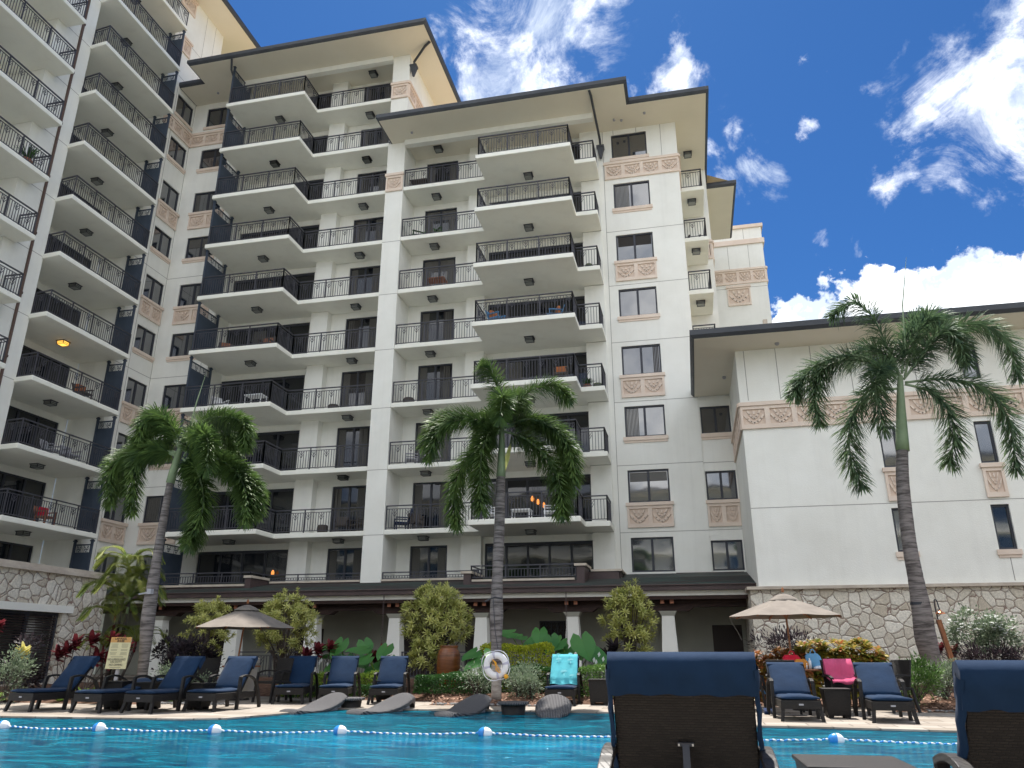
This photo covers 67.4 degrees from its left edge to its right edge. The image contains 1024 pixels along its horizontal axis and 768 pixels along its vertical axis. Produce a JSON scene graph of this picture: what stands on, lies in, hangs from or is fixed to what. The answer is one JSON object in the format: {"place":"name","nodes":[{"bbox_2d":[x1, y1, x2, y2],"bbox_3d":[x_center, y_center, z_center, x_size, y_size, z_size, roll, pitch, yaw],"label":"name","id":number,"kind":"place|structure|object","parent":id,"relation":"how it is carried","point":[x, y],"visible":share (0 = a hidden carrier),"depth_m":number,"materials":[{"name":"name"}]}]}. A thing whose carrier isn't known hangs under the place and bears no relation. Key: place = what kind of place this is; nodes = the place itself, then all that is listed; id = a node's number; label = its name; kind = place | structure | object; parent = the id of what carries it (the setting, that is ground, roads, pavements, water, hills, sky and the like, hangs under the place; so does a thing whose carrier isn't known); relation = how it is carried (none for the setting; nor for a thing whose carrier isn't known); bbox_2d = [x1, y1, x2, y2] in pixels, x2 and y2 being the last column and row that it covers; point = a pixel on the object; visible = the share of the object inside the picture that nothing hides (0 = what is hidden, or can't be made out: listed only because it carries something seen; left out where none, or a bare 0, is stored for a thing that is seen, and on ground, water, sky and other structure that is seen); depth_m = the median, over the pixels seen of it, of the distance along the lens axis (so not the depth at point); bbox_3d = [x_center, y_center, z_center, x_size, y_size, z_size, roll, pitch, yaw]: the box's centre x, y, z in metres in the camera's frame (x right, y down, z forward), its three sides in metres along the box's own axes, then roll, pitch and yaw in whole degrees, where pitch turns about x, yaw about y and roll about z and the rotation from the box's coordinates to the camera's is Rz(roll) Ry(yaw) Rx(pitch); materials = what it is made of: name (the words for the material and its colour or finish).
{"place":"outdoors","nodes":[
{"label":"outdoors","id":0,"kind":"place"},
{"bbox_2d":[0,677,955,712],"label":"planting soil","id":1,"kind":"structure","parent":0,"point":[265,689],"depth_m":16.63,"materials":[{"name":"soil"}]},
{"bbox_2d":[0,644,39,703],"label":"silver shrub","id":2,"kind":"object","parent":1,"relation":"on","point":[16,664],"visible":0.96,"depth_m":16.54,"materials":[{"name":"green plant"}]},
{"bbox_2d":[0,628,50,688],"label":"dark shrub","id":3,"kind":"object","parent":1,"relation":"on","point":[32,679],"visible":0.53,"depth_m":18.00,"materials":[{"name":"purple plant"}]},
{"bbox_2d":[82,629,138,689],"bbox_3d":[-9.295,6.322,17.544,1.368,1.382,0.650,-1,-19,3],"label":"ti plant","id":4,"kind":"object","parent":1,"relation":"on","point":[93,638],"visible":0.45,"depth_m":17.64,"materials":[{"name":"red plant"}]},
{"bbox_2d":[75,545,169,688],"bbox_3d":[-9.734,5.799,19.122,2.387,3.402,2.063,-4,-20,12],"label":"cane palm","id":5,"kind":"object","parent":1,"relation":"on","point":[123,585],"visible":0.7,"depth_m":19.04,"materials":[{"name":"green plant"}]},
{"bbox_2d":[93,375,270,678],"bbox_3d":[-7.796,3.308,17.828,5.107,7.553,1.976,-8,-21,22],"label":"palm tree","id":6,"kind":"object","parent":1,"relation":"on","point":[207,460],"visible":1,"depth_m":17.83,"materials":[{"name":"green plant"}]},
{"bbox_2d":[149,630,231,678],"bbox_3d":[-7.843,6.667,18.497,2.335,1.468,1.344,-4,-20,12],"label":"dark shrub","id":7,"kind":"object","parent":1,"relation":"on","point":[183,647],"visible":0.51,"depth_m":18.41,"materials":[{"name":"purple plant"}]},
{"bbox_2d":[177,595,236,656],"bbox_3d":[-9.386,7.858,23.761,1.897,2.584,1.594,-4,-20,12],"label":"song of india","id":8,"kind":"object","parent":1,"relation":"on","point":[215,607],"visible":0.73,"depth_m":23.66,"materials":[{"name":"green plant"}]},
{"bbox_2d":[253,587,323,672],"bbox_3d":[-6.893,7.627,23.445,2.357,2.817,1.886,-4,-20,12],"label":"song of india","id":9,"kind":"object","parent":1,"relation":"on","point":[279,638],"visible":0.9,"depth_m":23.30,"materials":[{"name":"green plant"}]},
{"bbox_2d":[345,642,394,672],"bbox_3d":[-3.549,7.139,19.468,1.530,1.148,0.777,-4,-20,12],"label":"elephant ear","id":10,"kind":"object","parent":1,"relation":"on","point":[383,650],"visible":0.48,"depth_m":19.63},
{"bbox_2d":[406,637,439,688],"bbox_3d":[-2.258,7.027,19.413,0.852,1.290,0.966,10,-21,-25],"label":"song of india","id":11,"kind":"object","parent":1,"relation":"on","point":[417,643],"visible":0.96,"depth_m":19.37,"materials":[{"name":"green plant"}]},
{"bbox_2d":[398,579,474,687],"bbox_3d":[-2.062,6.644,20.569,2.206,2.780,1.718,-4,-20,12],"label":"song of india","id":12,"kind":"object","parent":1,"relation":"on","point":[429,603],"visible":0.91,"depth_m":20.34,"materials":[{"name":"green plant"}]},
{"bbox_2d":[437,645,459,687],"bbox_3d":[-1.563,6.949,18.910,0.584,0.969,0.584,-4,-20,12],"label":"glazed jar","id":13,"kind":"object","parent":1,"relation":"on","point":[448,658],"visible":0.75,"depth_m":18.74,"materials":[{"name":"ceramic"}]},
{"bbox_2d":[413,671,490,694],"bbox_3d":[-1.317,6.807,17.495,1.766,0.531,1.105,-4,-20,12],"label":"clipped hedge","id":14,"kind":"object","parent":1,"relation":"on","point":[423,686],"visible":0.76,"depth_m":17.14,"materials":[{"name":"green plant"}]},
{"bbox_2d":[415,357,585,699],"bbox_3d":[-0.271,3.071,17.570,4.215,7.843,2.347,-4,-20,12],"label":"palm tree","id":15,"kind":"object","parent":1,"relation":"on","point":[490,425],"visible":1,"depth_m":17.72,"materials":[{"name":"green plant"}]},
{"bbox_2d":[478,641,554,690],"bbox_3d":[0.124,6.773,18.432,1.870,1.159,0.753,-4,-20,12],"label":"clipped hedge","id":16,"kind":"object","parent":1,"relation":"on","point":[519,649],"visible":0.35,"depth_m":18.28,"materials":[{"name":"green plant"}]},
{"bbox_2d":[502,627,559,663],"bbox_3d":[0.354,6.905,19.378,1.745,1.494,0.889,-4,-20,12],"label":"elephant ear","id":17,"kind":"object","parent":1,"relation":"on","point":[538,636],"visible":0.61,"depth_m":19.39},
{"bbox_2d":[545,631,606,667],"bbox_3d":[1.549,6.762,18.797,1.584,1.383,0.781,-7,-20,19],"label":"elephant ear","id":18,"kind":"object","parent":1,"relation":"on","point":[587,648],"visible":0.5,"depth_m":18.81},
{"bbox_2d":[596,578,659,651],"bbox_3d":[3.120,6.594,20.448,1.769,2.806,1.456,-4,-20,12],"label":"song of india","id":19,"kind":"object","parent":1,"relation":"on","point":[630,635],"visible":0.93,"depth_m":20.37,"materials":[{"name":"green plant"}]},
{"bbox_2d":[753,645,816,701],"bbox_3d":[5.483,5.973,15.758,1.355,1.183,1.026,-4,-20,12],"label":"croton bush","id":20,"kind":"object","parent":1,"relation":"on","point":[763,670],"visible":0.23,"depth_m":15.60,"materials":[{"name":"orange plant"}]},
{"bbox_2d":[744,625,827,659],"bbox_3d":[6.199,6.200,17.297,1.895,1.566,0.876,-7,-21,19],"label":"dark shrub","id":21,"kind":"object","parent":1,"relation":"on","point":[774,638],"visible":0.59,"depth_m":17.41,"materials":[{"name":"purple plant"}]},
{"bbox_2d":[791,636,889,702],"bbox_3d":[6.698,5.875,15.741,1.960,1.360,1.089,-4,-20,12],"label":"croton bush","id":22,"kind":"object","parent":1,"relation":"on","point":[841,651],"visible":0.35,"depth_m":15.58,"materials":[{"name":"yellow plant"}]},
{"bbox_2d":[781,264,1023,695],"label":"palm tree","id":23,"kind":"object","parent":1,"relation":"on","point":[950,332],"visible":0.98,"depth_m":18.10,"materials":[{"name":"green plant"}]},
{"bbox_2d":[898,651,947,704],"bbox_3d":[7.766,5.709,14.846,1.345,1.078,1.236,-4,-20,12],"label":"green shrub","id":24,"kind":"object","parent":1,"relation":"on","point":[926,677],"visible":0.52,"depth_m":14.75,"materials":[{"name":"green plant"}]},
{"bbox_2d":[939,603,1023,659],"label":"flowering shrub","id":25,"kind":"object","parent":1,"relation":"on","point":[992,625],"visible":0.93,"depth_m":17.63,"materials":[{"name":"green plant"}]},
{"bbox_2d":[940,636,1023,663],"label":"dark shrub","id":26,"kind":"object","parent":1,"relation":"on","point":[1007,654],"visible":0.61,"depth_m":17.02,"materials":[{"name":"purple plant"}]},
{"bbox_2d":[0,710,956,767],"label":"water","id":27,"kind":"structure","parent":0,"point":[50,748],"depth_m":9.36,"materials":[{"name":"blue liquid"}]},
{"bbox_2d":[0,720,956,744],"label":"lane rope","id":28,"kind":"object","parent":27,"relation":"on","point":[487,731],"visible":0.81,"depth_m":10.47,"materials":[{"name":"white plastic"}]},
{"bbox_2d":[0,679,956,731],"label":"pool deck","id":29,"kind":"structure","parent":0,"point":[929,721],"depth_m":13.31,"materials":[{"name":"concrete"}]},
{"bbox_2d":[3,656,99,711],"bbox_3d":[-8.678,5.710,14.693,0.750,0.958,1.534,-7,-21,20],"label":"sun lounger","id":30,"kind":"object","parent":29,"relation":"on","point":[69,679],"visible":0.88,"depth_m":14.66,"materials":[{"name":"fabric"}]},
{"bbox_2d":[0,559,111,685],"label":"stone wing","id":31,"kind":"structure","parent":29,"relation":"on","point":[38,599],"depth_m":23.79,"materials":[{"name":"stone"}]},
{"bbox_2d":[0,610,58,683],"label":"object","id":32,"kind":"structure","parent":31,"relation":"in","point":[40,623],"depth_m":23.28,"materials":[{"name":"grey metal"}]},
{"bbox_2d":[68,674,162,712],"bbox_3d":[-7.362,5.800,14.443,0.750,0.625,1.643,-5,-20,15],"label":"sun lounger","id":33,"kind":"object","parent":29,"relation":"on","point":[101,695],"visible":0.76,"depth_m":13.94,"materials":[{"name":"wicker"}]},
{"bbox_2d":[105,637,131,680],"bbox_3d":[-8.512,6.150,16.537,0.500,1.332,0.078,-2,-19,5],"label":"pool sign","id":34,"kind":"object","parent":29,"relation":"on","point":[118,654],"visible":1,"depth_m":16.61,"materials":[{"name":"beige plastic"}]},
{"bbox_2d":[119,656,205,713],"bbox_3d":[-6.418,5.588,14.340,0.750,0.958,1.534,-5,-20,15],"label":"sun lounger","id":35,"kind":"object","parent":29,"relation":"on","point":[180,675],"visible":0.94,"depth_m":14.39,"materials":[{"name":"fabric"}]},
{"bbox_2d":[182,656,260,711],"bbox_3d":[-5.504,5.725,14.726,0.750,0.958,1.534,-4,-20,12],"label":"sun lounger","id":36,"kind":"object","parent":29,"relation":"on","point":[233,676],"visible":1,"depth_m":14.84,"materials":[{"name":"fabric"}]},
{"bbox_2d":[195,599,293,700],"bbox_3d":[-6.245,6.137,17.822,2.162,2.212,2.162,7,-21,-20],"label":"parasol","id":37,"kind":"object","parent":29,"relation":"on","point":[246,617],"visible":0.87,"depth_m":17.62,"materials":[{"name":"beige fabric"}]},
{"bbox_2d":[251,658,293,702],"bbox_3d":[-5.223,6.503,16.875,0.600,0.906,0.634,-12,-23,31],"label":"armchair","id":38,"kind":"object","parent":29,"relation":"on","point":[285,665],"visible":0.88,"depth_m":16.96,"materials":[{"name":"wicker"}]},
{"bbox_2d":[271,656,318,703],"bbox_3d":[-4.736,6.490,16.904,0.750,0.958,1.534,1,-19,-3],"label":"sun lounger","id":39,"kind":"object","parent":29,"relation":"on","point":[301,675],"visible":0.87,"depth_m":17.01,"materials":[{"name":"fabric"}]},
{"bbox_2d":[317,656,360,698],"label":"sun lounger","id":40,"kind":"object","parent":29,"relation":"on","point":[342,674],"visible":0.98,"depth_m":17.08,"materials":[{"name":"fabric"}]},
{"bbox_2d":[366,656,410,704],"bbox_3d":[-2.668,6.444,16.763,0.750,0.958,1.534,0,-19,1],"label":"sun lounger","id":41,"kind":"object","parent":29,"relation":"on","point":[392,674],"visible":0.96,"depth_m":16.92,"materials":[{"name":"fabric"}]},
{"bbox_2d":[544,656,583,705],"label":"sun lounger","id":42,"kind":"object","parent":29,"relation":"on","point":[572,690],"visible":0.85,"depth_m":15.81,"materials":[{"name":"fabric"}]},
{"bbox_2d":[550,653,577,684],"bbox_3d":[1.146,6.214,16.801,0.600,0.655,0.653,-3,-20,9],"label":"beach towel","id":43,"kind":"object","parent":42,"relation":"on","point":[563,669],"visible":0.99,"depth_m":16.75,"materials":[{"name":"fabric"}]},
{"bbox_2d":[597,652,778,767],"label":"sun lounger","id":44,"kind":"object","parent":29,"relation":"on","point":[682,709],"visible":1,"depth_m":3.36,"materials":[{"name":"wicker"}]},
{"bbox_2d":[729,587,841,709],"bbox_3d":[5.484,5.202,15.222,2.088,2.280,2.088,7,-21,-20],"label":"parasol","id":45,"kind":"object","parent":29,"relation":"on","point":[783,606],"visible":0.84,"depth_m":15.16,"materials":[{"name":"beige fabric"}]},
{"bbox_2d":[766,662,825,721],"bbox_3d":[4.699,5.124,12.853,0.750,0.877,1.534,-4,-20,10],"label":"sun lounger","id":46,"kind":"object","parent":29,"relation":"on","point":[788,683],"visible":1,"depth_m":12.98,"materials":[{"name":"fabric"}]},
{"bbox_2d":[819,687,850,718],"bbox_3d":[5.427,5.334,12.852,0.444,0.460,0.444,-4,-20,12],"label":"side table","id":47,"kind":"object","parent":29,"relation":"on","point":[836,701],"visible":1,"depth_m":12.69,"materials":[{"name":"wicker"}]},
{"bbox_2d":[820,660,870,715],"bbox_3d":[5.889,5.392,13.671,0.600,0.906,0.634,0,-19,1],"label":"armchair","id":48,"kind":"object","parent":29,"relation":"on","point":[828,683],"visible":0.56,"depth_m":13.84,"materials":[{"name":"wicker"}]},
{"bbox_2d":[822,659,856,684],"bbox_3d":[5.896,5.127,13.702,0.583,0.424,0.592,0,-19,1],"label":"beach towel","id":49,"kind":"object","parent":48,"relation":"on","point":[840,670],"visible":0.83,"depth_m":13.84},
{"bbox_2d":[792,754,916,767],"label":"side table","id":50,"kind":"object","parent":29,"relation":"on","point":[826,761],"visible":1,"depth_m":4.10,"materials":[{"name":"wicker"}]},
{"bbox_2d":[689,302,1023,686],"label":"apartment building","id":51,"kind":"structure","parent":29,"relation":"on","point":[815,534],"depth_m":25.97,"materials":[{"name":"paint"}]},
{"bbox_2d":[973,421,998,462],"bbox_3d":[15.919,1.965,25.860,0.550,1.440,0.080,-4,-20,12],"label":"window","id":52,"kind":"structure","parent":51,"relation":"in","point":[985,440],"depth_m":25.85,"materials":[{"name":"grey glass"}]},
{"bbox_2d":[990,504,1022,557],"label":"window","id":53,"kind":"structure","parent":51,"relation":"in","point":[1006,540],"depth_m":24.85,"materials":[{"name":"blue glass"}]},
{"bbox_2d":[852,662,919,723],"bbox_3d":[6.051,5.017,12.544,0.750,0.877,1.534,-5,-20,14],"label":"sun lounger","id":54,"kind":"object","parent":29,"relation":"on","point":[878,683],"visible":1,"depth_m":12.67,"materials":[{"name":"fabric"}]},
{"bbox_2d":[932,660,1023,767],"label":"sun lounger","id":55,"kind":"object","parent":29,"relation":"on","point":[989,708],"visible":1,"depth_m":3.04,"materials":[{"name":"wicker"}]},
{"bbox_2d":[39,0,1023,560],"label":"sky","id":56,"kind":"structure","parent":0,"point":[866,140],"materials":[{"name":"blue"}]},
{"bbox_2d":[712,223,771,326],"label":"apartment building","id":57,"kind":"structure","parent":0,"point":[741,276],"depth_m":49.88,"materials":[{"name":"paint"}]},
{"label":"pool floor","id":58,"kind":"structure","parent":0,"visible":0},
{"bbox_2d":[279,692,347,714],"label":"water lounger","id":59,"kind":"object","parent":58,"relation":"on","point":[331,702],"visible":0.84,"depth_m":14.66,"materials":[{"name":"grey plastic"}]},
{"bbox_2d":[346,693,414,714],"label":"water lounger","id":60,"kind":"object","parent":58,"relation":"on","point":[398,702],"visible":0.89,"depth_m":14.54,"materials":[{"name":"grey plastic"}]},
{"bbox_2d":[434,694,491,716],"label":"water lounger","id":61,"kind":"object","parent":58,"relation":"on","point":[474,704],"visible":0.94,"depth_m":14.14,"materials":[{"name":"grey plastic"}]},
{"bbox_2d":[535,694,571,717],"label":"water lounger","id":62,"kind":"object","parent":58,"relation":"on","point":[553,706],"visible":0.9,"depth_m":14.10,"materials":[{"name":"grey plastic"}]},
{"label":"ground","id":63,"kind":"structure","parent":0,"visible":0},
{"bbox_2d":[0,0,260,673],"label":"apartment building","id":64,"kind":"structure","parent":63,"relation":"on","point":[93,96],"depth_m":36.43,"materials":[{"name":"paint"}]},
{"bbox_2d":[0,541,32,562],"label":"balcony door","id":65,"kind":"structure","parent":64,"relation":"in","point":[8,550],"depth_m":33.92,"materials":[{"name":"black glass"}]},
{"bbox_2d":[0,471,45,521],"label":"balcony door","id":66,"kind":"structure","parent":64,"relation":"in","point":[7,480],"depth_m":34.36,"materials":[{"name":"black glass"}]},
{"bbox_2d":[1,406,57,448],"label":"balcony door","id":67,"kind":"structure","parent":64,"relation":"in","point":[13,413],"depth_m":35.07,"materials":[{"name":"black glass"}]},
{"bbox_2d":[16,345,69,387],"bbox_3d":[-22.095,-0.298,35.740,0.080,2.360,3.400,-4,-20,12],"label":"balcony door","id":68,"kind":"structure","parent":64,"relation":"in","point":[25,349],"depth_m":36.08,"materials":[{"name":"glass"}]},
{"bbox_2d":[92,572,755,679],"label":"covered walkway","id":69,"kind":"structure","parent":63,"relation":"on","point":[697,611],"depth_m":30.10,"materials":[{"name":"tile"}]},
{"bbox_2d":[117,17,460,598],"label":"apartment building","id":70,"kind":"structure","parent":69,"relation":"on","point":[279,231],"depth_m":39.74,"materials":[{"name":"paint"}]},
{"bbox_2d":[195,550,287,597],"bbox_3d":[-12.747,9.060,36.128,4.720,2.380,0.080,-4,-20,12],"label":"balcony door","id":71,"kind":"structure","parent":70,"relation":"in","point":[258,561],"depth_m":36.32,"materials":[{"name":"black glass"}]},
{"bbox_2d":[205,488,293,533],"bbox_3d":[-12.743,6.323,37.089,4.720,2.380,0.080,-4,-20,12],"label":"balcony door","id":72,"kind":"structure","parent":70,"relation":"in","point":[280,499],"depth_m":37.02,"materials":[{"name":"glass"}]},
{"bbox_2d":[224,430,299,470],"bbox_3d":[-12.740,3.587,38.049,4.720,2.380,0.080,-4,-20,12],"label":"balcony door","id":73,"kind":"structure","parent":70,"relation":"in","point":[283,439],"depth_m":37.96,"materials":[{"name":"glass"}]},
{"bbox_2d":[220,375,304,410],"bbox_3d":[-12.736,0.851,39.010,4.720,2.380,0.080,-4,-20,12],"label":"balcony door","id":74,"kind":"structure","parent":70,"relation":"in","point":[289,382],"depth_m":39.09,"materials":[{"name":"black glass"}]},
{"bbox_2d":[227,323,309,353],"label":"balcony door","id":75,"kind":"structure","parent":70,"relation":"in","point":[302,328],"depth_m":40.05,"materials":[{"name":"black glass"}]},
{"bbox_2d":[234,272,314,300],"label":"balcony door","id":76,"kind":"structure","parent":70,"relation":"in","point":[307,276],"depth_m":41.02,"materials":[{"name":"black glass"}]},
{"bbox_2d":[326,548,361,579],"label":"balcony door","id":77,"kind":"structure","parent":70,"relation":"in","point":[340,560],"depth_m":35.22,"materials":[{"name":"glass"}]},
{"bbox_2d":[330,485,365,531],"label":"balcony door","id":78,"kind":"structure","parent":70,"relation":"in","point":[344,496],"depth_m":36.14,"materials":[{"name":"grey glass"}]},
{"bbox_2d":[335,426,369,467],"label":"balcony door","id":79,"kind":"structure","parent":70,"relation":"in","point":[350,435],"depth_m":37.07,"materials":[{"name":"glass"}]},
{"bbox_2d":[340,370,373,406],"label":"balcony door","id":80,"kind":"structure","parent":70,"relation":"in","point":[355,377],"depth_m":38.04,"materials":[{"name":"glass"}]},
{"bbox_2d":[344,316,376,349],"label":"balcony door","id":81,"kind":"structure","parent":70,"relation":"in","point":[367,322],"depth_m":39.02,"materials":[{"name":"glass"}]},
{"bbox_2d":[349,265,380,294],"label":"balcony door","id":82,"kind":"structure","parent":70,"relation":"in","point":[373,269],"depth_m":40.01,"materials":[{"name":"glass"}]},
{"bbox_2d":[359,76,746,595],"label":"apartment building","id":83,"kind":"structure","parent":69,"relation":"on","point":[617,188],"depth_m":35.91,"materials":[{"name":"paint"}]},
{"bbox_2d":[409,545,446,578],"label":"balcony door","id":84,"kind":"structure","parent":83,"relation":"in","point":[422,558],"depth_m":34.37,"materials":[{"name":"glass"}]},
{"bbox_2d":[411,481,448,528],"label":"balcony door","id":85,"kind":"structure","parent":83,"relation":"in","point":[423,493],"depth_m":35.28,"materials":[{"name":"glass"}]},
{"bbox_2d":[417,363,452,400],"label":"balcony door","id":86,"kind":"structure","parent":83,"relation":"in","point":[442,370],"depth_m":37.19,"materials":[{"name":"glass"}]},
{"bbox_2d":[420,309,453,342],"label":"balcony door","id":87,"kind":"structure","parent":83,"relation":"in","point":[448,314],"depth_m":38.18,"materials":[{"name":"black glass"}]},
{"bbox_2d":[489,243,583,266],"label":"balcony door","id":88,"kind":"structure","parent":83,"relation":"in","point":[565,248],"depth_m":38.20,"materials":[{"name":"grey metal"}]},
{"bbox_2d":[488,296,585,325],"bbox_3d":[1.179,-2.915,36.987,4.810,2.380,0.080,-4,-20,12],"label":"balcony railing","id":89,"kind":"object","parent":83,"relation":"in","point":[525,310],"depth_m":37.21,"materials":[{"name":"grey metal"}]},
{"bbox_2d":[487,352,586,386],"bbox_3d":[1.175,-0.179,36.027,4.810,2.380,0.080,-4,-20,12],"label":"balcony railing","id":90,"kind":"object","parent":83,"relation":"in","point":[548,364],"depth_m":36.18,"materials":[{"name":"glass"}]},
{"bbox_2d":[485,474,591,521],"bbox_3d":[1.168,5.294,34.106,4.810,2.380,0.080,-4,-20,12],"label":"balcony door","id":91,"kind":"structure","parent":83,"relation":"in","point":[523,483],"depth_m":34.29,"materials":[{"name":"black glass"}]},
{"bbox_2d":[485,541,593,592],"bbox_3d":[1.165,8.030,33.145,4.810,2.380,0.080,-4,-20,12],"label":"balcony door","id":92,"kind":"structure","parent":83,"relation":"in","point":[561,551],"depth_m":33.28,"materials":[{"name":"black glass"}]},
{"bbox_2d":[497,412,589,451],"bbox_3d":[1.172,2.558,35.066,4.810,2.380,0.080,-4,-20,12],"label":"balcony door","id":93,"kind":"structure","parent":83,"relation":"in","point":[582,418],"depth_m":34.97,"materials":[{"name":"black glass"}]},
{"bbox_2d":[611,131,646,157],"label":"window","id":94,"kind":"structure","parent":83,"relation":"in","point":[631,144],"depth_m":38.86,"materials":[{"name":"grey glass"}]},
{"bbox_2d":[613,181,650,207],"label":"window","id":95,"kind":"structure","parent":83,"relation":"in","point":[635,193],"depth_m":37.89,"materials":[{"name":"grey glass"}]},
{"bbox_2d":[616,232,653,260],"bbox_3d":[5.902,-6.550,36.911,1.760,1.420,0.080,-4,-20,12],"label":"window","id":96,"kind":"structure","parent":83,"relation":"in","point":[634,246],"depth_m":36.92,"materials":[{"name":"grey glass"}]},
{"bbox_2d":[618,287,657,315],"bbox_3d":[5.899,-3.813,35.950,1.760,1.420,0.080,-4,-20,12],"label":"window","id":97,"kind":"structure","parent":83,"relation":"in","point":[639,301],"depth_m":35.97,"materials":[{"name":"grey glass"}]},
{"bbox_2d":[621,344,661,374],"bbox_3d":[5.895,-1.077,34.990,1.760,1.420,0.080,-4,-20,12],"label":"window","id":98,"kind":"structure","parent":83,"relation":"in","point":[641,359],"depth_m":35.00,"materials":[{"name":"grey glass"}]},
{"bbox_2d":[624,405,665,436],"bbox_3d":[5.892,1.659,34.029,1.760,1.420,0.080,-4,-20,12],"label":"window","id":99,"kind":"structure","parent":83,"relation":"in","point":[639,420],"depth_m":34.04,"materials":[{"name":"grey glass"}]},
{"bbox_2d":[627,469,670,502],"bbox_3d":[5.888,4.396,33.069,1.760,1.420,0.080,-4,-20,12],"label":"window","id":100,"kind":"structure","parent":83,"relation":"in","point":[653,485],"depth_m":33.07,"materials":[{"name":"grey glass"}]},
{"bbox_2d":[631,537,674,571],"bbox_3d":[5.885,7.132,32.108,1.760,1.420,0.080,-4,-20,12],"label":"window","id":101,"kind":"structure","parent":83,"relation":"in","point":[650,554],"depth_m":32.11,"materials":[{"name":"grey glass"}]},
{"bbox_2d":[700,406,731,432],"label":"window","id":102,"kind":"structure","parent":83,"relation":"in","point":[715,419],"depth_m":33.41,"materials":[{"name":"black glass"}]},
{"bbox_2d":[705,470,737,499],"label":"window","id":103,"kind":"structure","parent":83,"relation":"in","point":[719,484],"depth_m":32.45,"materials":[{"name":"glass"}]},
{"bbox_2d":[711,540,744,570],"bbox_3d":[8.834,7.023,31.481,1.250,1.220,0.080,-4,-20,12],"label":"window","id":104,"kind":"structure","parent":83,"relation":"in","point":[726,554],"depth_m":31.48,"materials":[{"name":"glass"}]},
{"bbox_2d":[712,625,743,651],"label":"door","id":105,"kind":"structure","parent":69,"relation":"in","point":[726,638],"depth_m":29.32,"materials":[{"name":"black"}]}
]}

